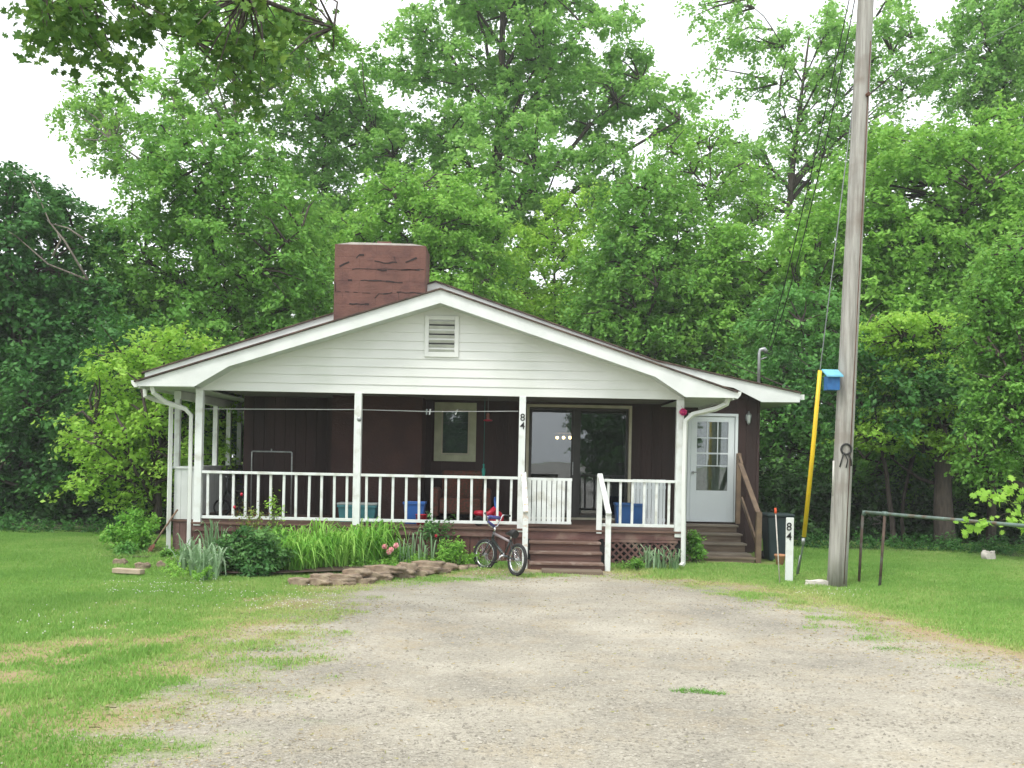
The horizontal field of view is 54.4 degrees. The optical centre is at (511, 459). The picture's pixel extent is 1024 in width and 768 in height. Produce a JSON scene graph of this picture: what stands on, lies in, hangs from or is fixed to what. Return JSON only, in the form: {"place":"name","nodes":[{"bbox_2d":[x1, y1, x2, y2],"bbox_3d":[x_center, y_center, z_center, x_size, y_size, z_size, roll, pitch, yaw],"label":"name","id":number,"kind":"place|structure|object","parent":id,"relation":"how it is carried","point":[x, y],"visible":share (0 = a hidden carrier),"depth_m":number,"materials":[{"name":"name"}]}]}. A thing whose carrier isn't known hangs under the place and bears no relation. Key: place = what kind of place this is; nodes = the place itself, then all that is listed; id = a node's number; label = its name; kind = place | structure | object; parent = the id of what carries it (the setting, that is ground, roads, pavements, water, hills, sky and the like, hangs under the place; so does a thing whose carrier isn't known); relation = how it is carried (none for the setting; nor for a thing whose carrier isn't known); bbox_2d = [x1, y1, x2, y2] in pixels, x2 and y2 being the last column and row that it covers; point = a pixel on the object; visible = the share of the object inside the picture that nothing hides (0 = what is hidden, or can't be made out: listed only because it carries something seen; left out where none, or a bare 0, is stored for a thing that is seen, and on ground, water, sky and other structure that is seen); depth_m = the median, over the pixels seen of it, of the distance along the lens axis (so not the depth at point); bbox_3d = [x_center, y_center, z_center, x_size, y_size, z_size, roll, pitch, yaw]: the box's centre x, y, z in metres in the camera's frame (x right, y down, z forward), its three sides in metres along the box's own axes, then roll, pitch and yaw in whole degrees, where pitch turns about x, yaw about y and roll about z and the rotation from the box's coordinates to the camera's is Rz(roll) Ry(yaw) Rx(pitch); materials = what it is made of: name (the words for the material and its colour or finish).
{"place":"outdoors","nodes":[
{"label":"outdoors","id":0,"kind":"place"},
{"bbox_2d":[170,557,387,573],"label":"garden soil","id":1,"kind":"structure","parent":0,"point":[336,568],"depth_m":14.80,"materials":[{"name":"soil"}]},
{"bbox_2d":[159,544,179,557],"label":"leafy weed","id":2,"kind":"object","parent":1,"relation":"on","point":[167,552],"visible":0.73,"depth_m":16.26,"materials":[{"name":"green plant"}]},
{"bbox_2d":[195,519,230,553],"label":"iris clump","id":3,"kind":"object","parent":1,"relation":"on","point":[209,540],"visible":0.52,"depth_m":16.05,"materials":[{"name":"green plant"}]},
{"bbox_2d":[229,497,269,536],"bbox_3d":[-4.226,1.148,16.184,0.737,1.072,0.463,1,0,27],"label":"rose bush","id":4,"kind":"object","parent":1,"relation":"on","point":[248,518],"visible":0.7,"depth_m":16.17,"materials":[{"name":"green plant"}]},
{"bbox_2d":[212,524,297,576],"bbox_3d":[-3.800,1.325,14.632,1.282,0.747,1.228,1,0,24],"label":"peony bush","id":5,"kind":"object","parent":1,"relation":"on","point":[251,555],"visible":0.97,"depth_m":14.43,"materials":[{"name":"green plant"}]},
{"bbox_2d":[263,488,286,529],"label":"rose bush","id":6,"kind":"object","parent":1,"relation":"on","point":[273,515],"visible":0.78,"depth_m":16.27,"materials":[{"name":"green plant"}]},
{"bbox_2d":[254,524,297,539],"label":"shrub","id":7,"kind":"object","parent":1,"relation":"on","point":[279,530],"visible":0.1,"depth_m":15.51,"materials":[{"name":"green plant"}]},
{"bbox_2d":[161,546,485,580],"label":"bed weeds","id":8,"kind":"object","parent":1,"relation":"on","point":[196,575],"visible":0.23,"depth_m":15.45,"materials":[{"name":"green plant"}]},
{"bbox_2d":[268,518,409,572],"bbox_3d":[-2.955,1.310,15.777,2.056,0.730,3.173,1,0,44],"label":"daylily bed","id":9,"kind":"object","parent":1,"relation":"on","point":[315,550],"visible":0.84,"depth_m":15.40,"materials":[{"name":"green plant"}]},
{"bbox_2d":[361,516,393,558],"bbox_3d":[-2.285,1.272,16.416,0.891,0.751,0.798,1,0,32],"label":"daylily clump","id":10,"kind":"object","parent":1,"relation":"on","point":[372,524],"visible":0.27,"depth_m":16.34,"materials":[{"name":"green plant"}]},
{"bbox_2d":[380,539,417,563],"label":"ground plant","id":11,"kind":"object","parent":1,"relation":"on","point":[396,553],"visible":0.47,"depth_m":16.16,"materials":[{"name":"green plant"}]},
{"bbox_2d":[398,527,439,561],"bbox_3d":[-1.452,1.364,15.986,0.741,0.625,0.379,1,0,-16],"label":"iris clump","id":12,"kind":"object","parent":1,"relation":"on","point":[419,550],"visible":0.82,"depth_m":15.98,"materials":[{"name":"green plant"}]},
{"bbox_2d":[415,509,455,558],"bbox_3d":[-1.264,1.270,16.386,0.677,0.944,0.620,1,0,0],"label":"rose bush","id":13,"kind":"object","parent":1,"relation":"on","point":[428,525],"visible":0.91,"depth_m":16.34,"materials":[{"name":"green plant"}]},
{"bbox_2d":[0,458,1023,767],"bbox_3d":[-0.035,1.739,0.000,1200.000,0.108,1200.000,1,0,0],"label":"lawn","id":14,"kind":"structure","parent":0,"point":[102,638],"depth_m":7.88,"materials":[{"name":"plant"}]},
{"bbox_2d":[112,568,144,574],"bbox_3d":[-5.510,1.595,14.307,0.465,0.070,0.120,1,0,15],"label":"timber edge","id":15,"kind":"object","parent":14,"relation":"on","point":[128,571],"visible":1,"depth_m":14.25,"materials":[{"name":"wood"}]},
{"bbox_2d":[95,503,163,550],"bbox_3d":[-6.657,1.193,17.408,1.125,0.894,1.056,1,0,0],"label":"azalea bush","id":16,"kind":"object","parent":14,"relation":"on","point":[131,530],"visible":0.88,"depth_m":17.24,"materials":[{"name":"green plant"}]},
{"bbox_2d":[31,320,243,533],"bbox_3d":[-7.458,-0.549,20.633,4.578,4.541,3.088,1,0,-21],"label":"box elder","id":17,"kind":"object","parent":14,"relation":"on","point":[150,418],"visible":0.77,"depth_m":20.18,"materials":[{"name":"green plant"}]},
{"bbox_2d":[134,562,150,568],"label":"stone","id":18,"kind":"object","parent":14,"relation":"on","point":[141,565],"visible":0.67,"depth_m":14.96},
{"bbox_2d":[0,0,347,135],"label":"foreground oak","id":19,"kind":"object","parent":14,"relation":"on","point":[67,16],"visible":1,"depth_m":8.94,"materials":[{"name":"green plant"}]},
{"bbox_2d":[159,533,232,580],"bbox_3d":[-4.434,1.373,14.249,0.975,0.569,1.781,1,0,-30],"label":"iris clump","id":20,"kind":"object","parent":14,"relation":"on","point":[194,557],"visible":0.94,"depth_m":14.15,"materials":[{"name":"green plant"}]},
{"bbox_2d":[287,577,309,585],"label":"border stone","id":21,"kind":"object","parent":14,"relation":"on","point":[299,580],"visible":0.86,"depth_m":13.56,"materials":[{"name":"stone"}]},
{"bbox_2d":[308,578,331,585],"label":"border stone","id":22,"kind":"object","parent":14,"relation":"on","point":[317,582],"visible":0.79,"depth_m":13.59,"materials":[{"name":"stone"}]},
{"bbox_2d":[309,573,334,579],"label":"border stone","id":23,"kind":"object","parent":22,"relation":"on","point":[323,576],"visible":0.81,"depth_m":13.65,"materials":[{"name":"stone"}]},
{"bbox_2d":[17,566,866,633],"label":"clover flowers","id":24,"kind":"object","parent":14,"relation":"on","point":[270,597],"visible":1,"depth_m":12.20,"materials":[{"name":"plant"}]},
{"bbox_2d":[435,535,478,564],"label":"shrub","id":25,"kind":"object","parent":14,"relation":"on","point":[452,553],"visible":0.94,"depth_m":15.82,"materials":[{"name":"green plant"}]},
{"bbox_2d":[131,241,803,574],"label":"house","id":26,"kind":"structure","parent":14,"relation":"on","point":[396,329],"depth_m":18.21,"materials":[{"name":"white wood"}]},
{"bbox_2d":[213,476,254,515],"bbox_3d":[-5.022,0.661,18.000,0.766,0.748,0.303,1,0,0],"label":"push bike","id":27,"kind":"object","parent":26,"relation":"on","point":[227,502],"visible":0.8,"depth_m":17.99,"materials":[{"name":"metal"}]},
{"bbox_2d":[250,449,292,516],"bbox_3d":[-4.325,0.426,17.900,0.749,1.254,0.500,1,0,0],"label":"metal rack","id":28,"kind":"object","parent":26,"relation":"on","point":[291,478],"visible":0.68,"depth_m":17.89,"materials":[{"name":"metal"}]},
{"bbox_2d":[337,502,377,522],"bbox_3d":[-2.706,0.918,17.550,0.700,0.335,0.440,1,0,0],"label":"storage tub","id":29,"kind":"object","parent":26,"relation":"on","point":[372,510],"visible":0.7,"depth_m":17.36,"materials":[{"name":"plastic"}]},
{"bbox_2d":[265,409,517,411],"bbox_3d":[-2.548,-0.841,16.794,5.312,0.079,0.081,1,0,0],"label":"clothes line","id":30,"kind":"object","parent":26,"relation":"attached to","point":[392,410],"visible":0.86,"depth_m":16.80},
{"bbox_2d":[403,501,426,523],"bbox_3d":[-1.696,0.916,17.375,0.388,0.380,0.378,1,0,0],"label":"storage tub","id":31,"kind":"object","parent":26,"relation":"on","point":[412,508],"visible":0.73,"depth_m":17.21,"materials":[{"name":"plastic"}]},
{"bbox_2d":[434,402,476,461],"bbox_3d":[-1.099,-0.542,19.381,0.810,1.140,0.222,1,0,0],"label":"window","id":32,"kind":"structure","parent":26,"relation":"in","point":[452,432],"depth_m":19.30,"materials":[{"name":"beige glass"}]},
{"bbox_2d":[430,470,491,516],"bbox_3d":[-0.953,0.631,18.735,1.120,0.860,0.830,1,0,0],"label":"armchair","id":33,"kind":"object","parent":26,"relation":"on","point":[464,506],"visible":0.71,"depth_m":18.56,"materials":[{"name":"fabric"}]},
{"bbox_2d":[473,497,503,525],"bbox_3d":[-0.403,0.884,17.200,0.530,0.496,0.340,1,0,0],"label":"toy tricycle","id":34,"kind":"object","parent":26,"relation":"on","point":[478,514],"visible":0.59,"depth_m":17.14,"materials":[{"name":"red plastic"}]},
{"bbox_2d":[525,404,631,519],"bbox_3d":[1.284,0.044,19.325,2.040,2.223,0.130,1,0,0],"label":"patio door","id":35,"kind":"structure","parent":26,"relation":"in","point":[576,410],"depth_m":19.29,"materials":[{"name":"brown metal"}]},
{"bbox_2d":[613,502,642,523],"bbox_3d":[2.073,0.972,17.675,0.528,0.420,0.378,1,0,0],"label":"storage tub","id":36,"kind":"object","parent":26,"relation":"on","point":[626,512],"visible":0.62,"depth_m":17.51,"materials":[{"name":"plastic"}]},
{"bbox_2d":[633,479,665,523],"bbox_3d":[2.415,0.766,17.620,0.600,0.845,0.040,1,0,0],"label":"slatted panel","id":37,"kind":"object","parent":26,"relation":"on","point":[649,505],"visible":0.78,"depth_m":17.60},
{"bbox_2d":[686,413,738,521],"bbox_3d":[3.878,0.148,19.306,0.970,2.100,0.143,1,0,0],"label":"white door","id":38,"kind":"structure","parent":26,"relation":"in","point":[712,448],"depth_m":19.30,"materials":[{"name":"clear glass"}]},
{"bbox_2d":[0,506,1023,556],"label":"edge weeds","id":39,"kind":"object","parent":14,"relation":"on","point":[871,541],"visible":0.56,"depth_m":20.57,"materials":[{"name":"green plant"}]},
{"bbox_2d":[618,557,646,569],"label":"shrub","id":40,"kind":"object","parent":14,"relation":"on","point":[635,563],"visible":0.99,"depth_m":16.06,"materials":[{"name":"green plant"}]},
{"bbox_2d":[635,544,683,569],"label":"iris clump","id":41,"kind":"object","parent":14,"relation":"on","point":[656,560],"visible":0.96,"depth_m":16.25,"materials":[{"name":"green plant"}]},
{"bbox_2d":[686,529,708,562],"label":"side shrub","id":42,"kind":"object","parent":14,"relation":"on","point":[694,545],"visible":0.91,"depth_m":17.05,"materials":[{"name":"green plant"}]},
{"bbox_2d":[774,508,779,582],"bbox_3d":[3.950,1.304,14.823,0.115,1.181,0.040,1,0,0],"label":"driveway marker","id":43,"kind":"object","parent":14,"relation":"on","point":[775,510],"visible":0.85,"depth_m":14.82,"materials":[{"name":"orange plastic"}]},
{"bbox_2d":[761,512,794,559],"bbox_3d":[4.783,1.411,18.025,0.500,0.900,0.610,1,0,0],"label":"wheelie bin","id":44,"kind":"object","parent":14,"relation":"on","point":[769,551],"visible":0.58,"depth_m":17.78,"materials":[{"name":"grey plastic"}]},
{"bbox_2d":[774,554,784,564],"bbox_3d":[4.627,1.728,17.200,0.200,0.200,0.200,1,0,0],"label":"flower pot","id":45,"kind":"object","parent":14,"relation":"on","point":[781,558],"visible":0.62,"depth_m":17.14,"materials":[{"name":"ceramic"}]},
{"bbox_2d":[785,517,793,580],"bbox_3d":[4.191,1.410,15.045,0.116,1.079,0.045,1,0,0],"label":"marker post","id":46,"kind":"object","parent":14,"relation":"on","point":[789,544],"visible":0.97,"depth_m":15.03,"materials":[{"name":"white paint"}]},
{"bbox_2d":[805,579,827,584],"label":"pale rock","id":47,"kind":"object","parent":14,"relation":"on","point":[819,581],"visible":0.59,"depth_m":14.64,"materials":[{"name":"stone"}]},
{"bbox_2d":[827,0,873,587],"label":"utility pole","id":48,"kind":"object","parent":14,"relation":"on","point":[838,554],"visible":0.98,"depth_m":14.56,"materials":[{"name":"wood"}]},
{"bbox_2d":[768,0,849,346],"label":"service cable","id":49,"kind":"object","parent":48,"relation":"attached to","point":[812,165],"visible":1,"depth_m":16.72,"materials":[{"name":"rubber"}]},
{"bbox_2d":[770,0,854,348],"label":"service cable","id":50,"kind":"object","parent":48,"relation":"attached to","point":[819,168],"visible":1,"depth_m":16.37,"materials":[{"name":"rubber"}]},
{"bbox_2d":[796,112,851,573],"bbox_3d":[4.776,-2.414,15.200,0.227,8.653,1.262,1,0,-24],"label":"guy wire","id":51,"kind":"object","parent":48,"relation":"attached to","point":[811,466],"visible":0.96,"depth_m":15.30,"materials":[{"name":"metal"}]},
{"bbox_2d":[822,369,843,390],"bbox_3d":[4.670,-1.175,14.520,0.240,0.315,0.260,1,0,0],"label":"birdhouse","id":52,"kind":"object","parent":48,"relation":"attached to","point":[832,380],"visible":1,"depth_m":14.45,"materials":[{"name":"blue paint"}]},
{"bbox_2d":[869,21,1023,93],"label":"phone line","id":53,"kind":"object","parent":48,"relation":"attached to","point":[943,60],"visible":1,"depth_m":14.15,"materials":[{"name":"metal"}]},
{"bbox_2d":[857,510,1023,585],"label":"pipe railing","id":54,"kind":"object","parent":14,"relation":"on","point":[884,514],"visible":0.87,"depth_m":14.64,"materials":[{"name":"metal"}]},
{"bbox_2d":[953,475,1023,538],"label":"grape vine","id":55,"kind":"object","parent":54,"relation":"hanging from","point":[995,497],"visible":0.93,"depth_m":12.70,"materials":[{"name":"green plant"}]},
{"bbox_2d":[934,221,1023,492],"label":"holly tree","id":56,"kind":"object","parent":14,"relation":"on","point":[1000,346],"visible":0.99,"depth_m":18.31,"materials":[{"name":"green plant"}]},
{"bbox_2d":[981,550,995,558],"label":"grey stone block","id":57,"kind":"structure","parent":14,"relation":"on","point":[985,554],"depth_m":18.83,"materials":[{"name":"stone"}]},
{"label":"garden soil","id":58,"kind":"structure","parent":14,"relation":"on","visible":0},
{"bbox_2d":[111,539,153,554],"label":"azalea bush","id":59,"kind":"object","parent":58,"relation":"on","point":[127,548],"visible":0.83,"depth_m":16.53,"materials":[{"name":"green plant"}]},
{"bbox_2d":[146,509,177,552],"bbox_3d":[-5.997,1.249,16.978,0.580,0.833,0.139,1,0,7],"label":"shovel","id":60,"kind":"object","parent":58,"relation":"on","point":[151,547],"visible":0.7,"depth_m":16.99,"materials":[{"name":"brown wood"}]},
{"bbox_2d":[0,0,1023,467],"label":"sky","id":61,"kind":"structure","parent":0,"point":[28,91],"materials":[{"name":"white"}]},
{"bbox_2d":[1,564,1023,767],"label":"driveway","id":62,"kind":"structure","parent":0,"point":[548,715],"depth_m":7.73,"materials":[{"name":"gravel"}]},
{"bbox_2d":[329,578,356,585],"bbox_3d":[-2.375,1.674,13.756,0.485,0.106,0.243,1,0,11],"label":"border stone","id":63,"kind":"object","parent":62,"relation":"on","point":[347,581],"visible":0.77,"depth_m":13.65,"materials":[{"name":"stone"}]},
{"bbox_2d":[330,573,362,581],"bbox_3d":[-2.305,1.623,13.822,0.479,0.106,0.213,1,0,-4],"label":"border stone","id":64,"kind":"object","parent":63,"relation":"on","point":[356,576],"visible":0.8,"depth_m":13.72,"materials":[{"name":"stone"}]},
{"bbox_2d":[357,576,376,583],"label":"border stone","id":65,"kind":"object","parent":62,"relation":"on","point":[368,580],"visible":0.55,"depth_m":13.79,"materials":[{"name":"stone"}]},
{"bbox_2d":[342,568,372,575],"bbox_3d":[-2.159,1.564,13.958,0.436,0.106,0.229,1,0,8],"label":"border stone","id":66,"kind":"object","parent":65,"relation":"on","point":[365,571],"visible":0.89,"depth_m":13.86,"materials":[{"name":"stone"}]},
{"bbox_2d":[377,575,393,580],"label":"border stone","id":67,"kind":"object","parent":62,"relation":"on","point":[389,578],"visible":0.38,"depth_m":14.12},
{"bbox_2d":[362,570,392,578],"bbox_3d":[-1.969,1.630,14.169,0.552,0.106,0.214,1,0,-10],"label":"border stone","id":68,"kind":"object","parent":67,"relation":"on","point":[380,575],"visible":0.51,"depth_m":14.10,"materials":[{"name":"stone"}]},
{"bbox_2d":[363,564,406,572],"bbox_3d":[-1.838,1.571,14.400,0.676,0.106,0.227,1,0,9],"label":"border stone","id":69,"kind":"object","parent":67,"relation":"on","point":[390,568],"visible":0.77,"depth_m":14.30,"materials":[{"name":"stone"}]},
{"bbox_2d":[392,573,415,578],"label":"border stone","id":70,"kind":"object","parent":62,"relation":"on","point":[401,576],"visible":0.38,"depth_m":14.46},
{"bbox_2d":[390,568,416,575],"bbox_3d":[-1.642,1.637,14.610,0.511,0.106,0.272,1,0,10],"label":"border stone","id":71,"kind":"object","parent":70,"relation":"on","point":[409,571],"visible":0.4,"depth_m":14.46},
{"bbox_2d":[396,562,418,570],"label":"border stone","id":72,"kind":"object","parent":71,"relation":"on","point":[414,566],"visible":0.73,"depth_m":14.71,"materials":[{"name":"stone"}]},
{"bbox_2d":[415,570,434,575],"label":"border stone","id":73,"kind":"object","parent":62,"relation":"on","point":[424,572],"visible":0.46,"depth_m":14.79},
{"bbox_2d":[416,565,442,572],"bbox_3d":[-1.350,1.643,15.040,0.601,0.107,0.213,1,0,-8],"label":"border stone","id":74,"kind":"object","parent":73,"relation":"on","point":[431,568],"visible":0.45,"depth_m":14.96,"materials":[{"name":"stone"}]},
{"bbox_2d":[411,560,445,567],"bbox_3d":[-1.281,1.582,15.180,0.553,0.106,0.232,1,0,-6],"label":"border stone","id":75,"kind":"object","parent":74,"relation":"on","point":[431,563],"visible":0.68,"depth_m":15.08,"materials":[{"name":"stone"}]},
{"bbox_2d":[473,512,526,575],"bbox_3d":[-0.163,1.286,15.485,0.535,0.938,1.339,1,0,-18],"label":"bmx bicycle","id":76,"kind":"object","parent":62,"relation":"on","point":[513,533],"visible":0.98,"depth_m":15.48,"materials":[{"name":"metal"}]},
{"bbox_2d":[0,568,1023,767],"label":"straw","id":77,"kind":"object","parent":62,"relation":"on","point":[177,713],"visible":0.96,"depth_m":9.06,"materials":[{"name":"beige plant"}]},
{"bbox_2d":[668,685,715,693],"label":"grass tuft","id":78,"kind":"object","parent":62,"relation":"on","point":[691,690],"visible":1,"depth_m":7.61,"materials":[{"name":"green plant"}]},
{"bbox_2d":[2,465,1023,556],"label":"woodland floor","id":79,"kind":"structure","parent":0,"point":[80,523],"depth_m":23.03,"materials":[{"name":"green plant"}]},
{"bbox_2d":[0,160,162,511],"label":"maple tree","id":80,"kind":"object","parent":79,"relation":"on","point":[28,308],"visible":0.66,"depth_m":24.20,"materials":[{"name":"green plant"}]},
{"bbox_2d":[4,180,88,280],"bbox_3d":[-11.069,-5.425,23.500,2.222,2.356,0.060,1,0,0],"label":"dead branch","id":81,"kind":"object","parent":80,"relation":"attached to","point":[72,254],"visible":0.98,"depth_m":23.48,"materials":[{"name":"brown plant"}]},
{"bbox_2d":[0,330,243,522],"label":"elm tree","id":82,"kind":"object","parent":79,"relation":"on","point":[24,403],"visible":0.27,"depth_m":23.08,"materials":[{"name":"green plant"}]},
{"bbox_2d":[52,287,238,520],"bbox_3d":[-7.740,-0.819,21.491,4.040,5.070,4.088,1,0,-35],"label":"tree","id":83,"kind":"object","parent":79,"relation":"on","point":[111,335],"visible":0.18,"depth_m":21.07,"materials":[{"name":"green plant"}]},
{"bbox_2d":[63,103,347,512],"bbox_3d":[-7.697,-3.680,25.967,7.996,10.792,5.106,1,0,0],"label":"locust tree","id":84,"kind":"object","parent":79,"relation":"on","point":[183,298],"visible":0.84,"depth_m":25.08,"materials":[{"name":"green plant"}]},
{"bbox_2d":[43,0,368,411],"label":"oak tree","id":85,"kind":"object","parent":79,"relation":"on","point":[108,135],"visible":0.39,"depth_m":34.66,"materials":[{"name":"green plant"}]},
{"bbox_2d":[241,78,404,317],"bbox_3d":[-7.133,-6.209,36.952,6.322,15.864,4.282,1,0,13],"label":"oak tree","id":86,"kind":"object","parent":79,"relation":"on","point":[323,150],"visible":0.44,"depth_m":36.56,"materials":[{"name":"green plant"}]},
{"bbox_2d":[309,154,531,308],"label":"maple tree","id":87,"kind":"object","parent":79,"relation":"on","point":[448,197],"visible":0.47,"depth_m":29.68,"materials":[{"name":"green plant"}]},
{"bbox_2d":[297,0,714,297],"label":"tall oak","id":88,"kind":"object","parent":79,"relation":"on","point":[536,32],"visible":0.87,"depth_m":36.84,"materials":[{"name":"green plant"}]},
{"bbox_2d":[0,174,1017,465],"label":"background woods","id":89,"kind":"object","parent":79,"relation":"on","point":[506,284],"visible":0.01,"depth_m":44.59,"materials":[{"name":"green plant"}]},
{"bbox_2d":[0,396,1023,542],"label":"undergrowth","id":90,"kind":"object","parent":79,"relation":"on","point":[791,487],"visible":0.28,"depth_m":23.49,"materials":[{"name":"green plant"}]},
{"bbox_2d":[484,182,622,327],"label":"young tree","id":91,"kind":"object","parent":79,"relation":"on","point":[543,298],"visible":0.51,"depth_m":33.02,"materials":[{"name":"green plant"}]},
{"bbox_2d":[555,148,732,371],"bbox_3d":[3.589,-3.610,30.138,6.026,11.101,4.638,1,0,29],"label":"hickory tree","id":92,"kind":"object","parent":79,"relation":"on","point":[632,326],"visible":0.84,"depth_m":29.22,"materials":[{"name":"green plant"}]},
{"bbox_2d":[636,108,795,304],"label":"slender tree","id":93,"kind":"object","parent":79,"relation":"on","point":[689,149],"visible":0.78,"depth_m":33.71,"materials":[{"name":"green plant"}]},
{"bbox_2d":[648,209,828,379],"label":"young tree","id":94,"kind":"object","parent":79,"relation":"on","point":[730,248],"visible":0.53,"depth_m":29.16,"materials":[{"name":"green plant"}]},
{"bbox_2d":[645,0,980,503],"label":"ash tree","id":95,"kind":"object","parent":79,"relation":"on","point":[829,35],"visible":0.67,"depth_m":38.60,"materials":[{"name":"green plant"}]},
{"bbox_2d":[689,332,957,542],"bbox_3d":[7.103,-0.515,22.663,5.708,5.060,3.469,1,0,38],"label":"tree","id":96,"kind":"object","parent":79,"relation":"on","point":[911,398],"visible":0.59,"depth_m":21.98,"materials":[{"name":"green plant"}]},
{"bbox_2d":[726,262,925,514],"bbox_3d":[8.103,-1.536,26.024,6.274,7.143,4.256,1,0,0],"label":"wood edge tree","id":97,"kind":"object","parent":79,"relation":"on","point":[795,438],"visible":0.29,"depth_m":25.40,"materials":[{"name":"green plant"}]},
{"bbox_2d":[758,88,1023,523],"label":"maple tree","id":98,"kind":"object","parent":79,"relation":"on","point":[904,244],"visible":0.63,"depth_m":26.86,"materials":[{"name":"green plant"}]},
{"bbox_2d":[816,316,980,541],"bbox_3d":[8.669,-0.583,22.727,5.002,5.248,3.251,1,0,-19],"label":"tree","id":99,"kind":"object","parent":79,"relation":"on","point":[867,356],"visible":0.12,"depth_m":21.55,"materials":[{"name":"green plant"}]},
{"bbox_2d":[818,334,1012,545],"bbox_3d":[9.100,-0.401,21.898,4.474,4.925,3.404,1,0,36],"label":"tree","id":100,"kind":"object","parent":79,"relation":"on","point":[942,503],"visible":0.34,"depth_m":21.37,"materials":[{"name":"green plant"}]},
{"bbox_2d":[821,307,1012,484],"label":"dogwood tree","id":101,"kind":"object","parent":79,"relation":"on","point":[895,334],"visible":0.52,"depth_m":21.41,"materials":[{"name":"green plant"}]},
{"bbox_2d":[818,435,1023,526],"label":"sapling tree","id":102,"kind":"object","parent":79,"relation":"on","point":[869,464],"visible":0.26,"depth_m":23.80,"materials":[{"name":"green plant"}]},
{"bbox_2d":[883,382,1002,543],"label":"tree","id":103,"kind":"object","parent":79,"relation":"on","point":[992,512],"depth_m":22.46,"materials":[{"name":"green plant"}]},
{"bbox_2d":[904,0,1023,505],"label":"tree","id":104,"kind":"object","parent":79,"relation":"on","point":[995,71],"visible":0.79,"depth_m":36.55,"materials":[{"name":"green plant"}]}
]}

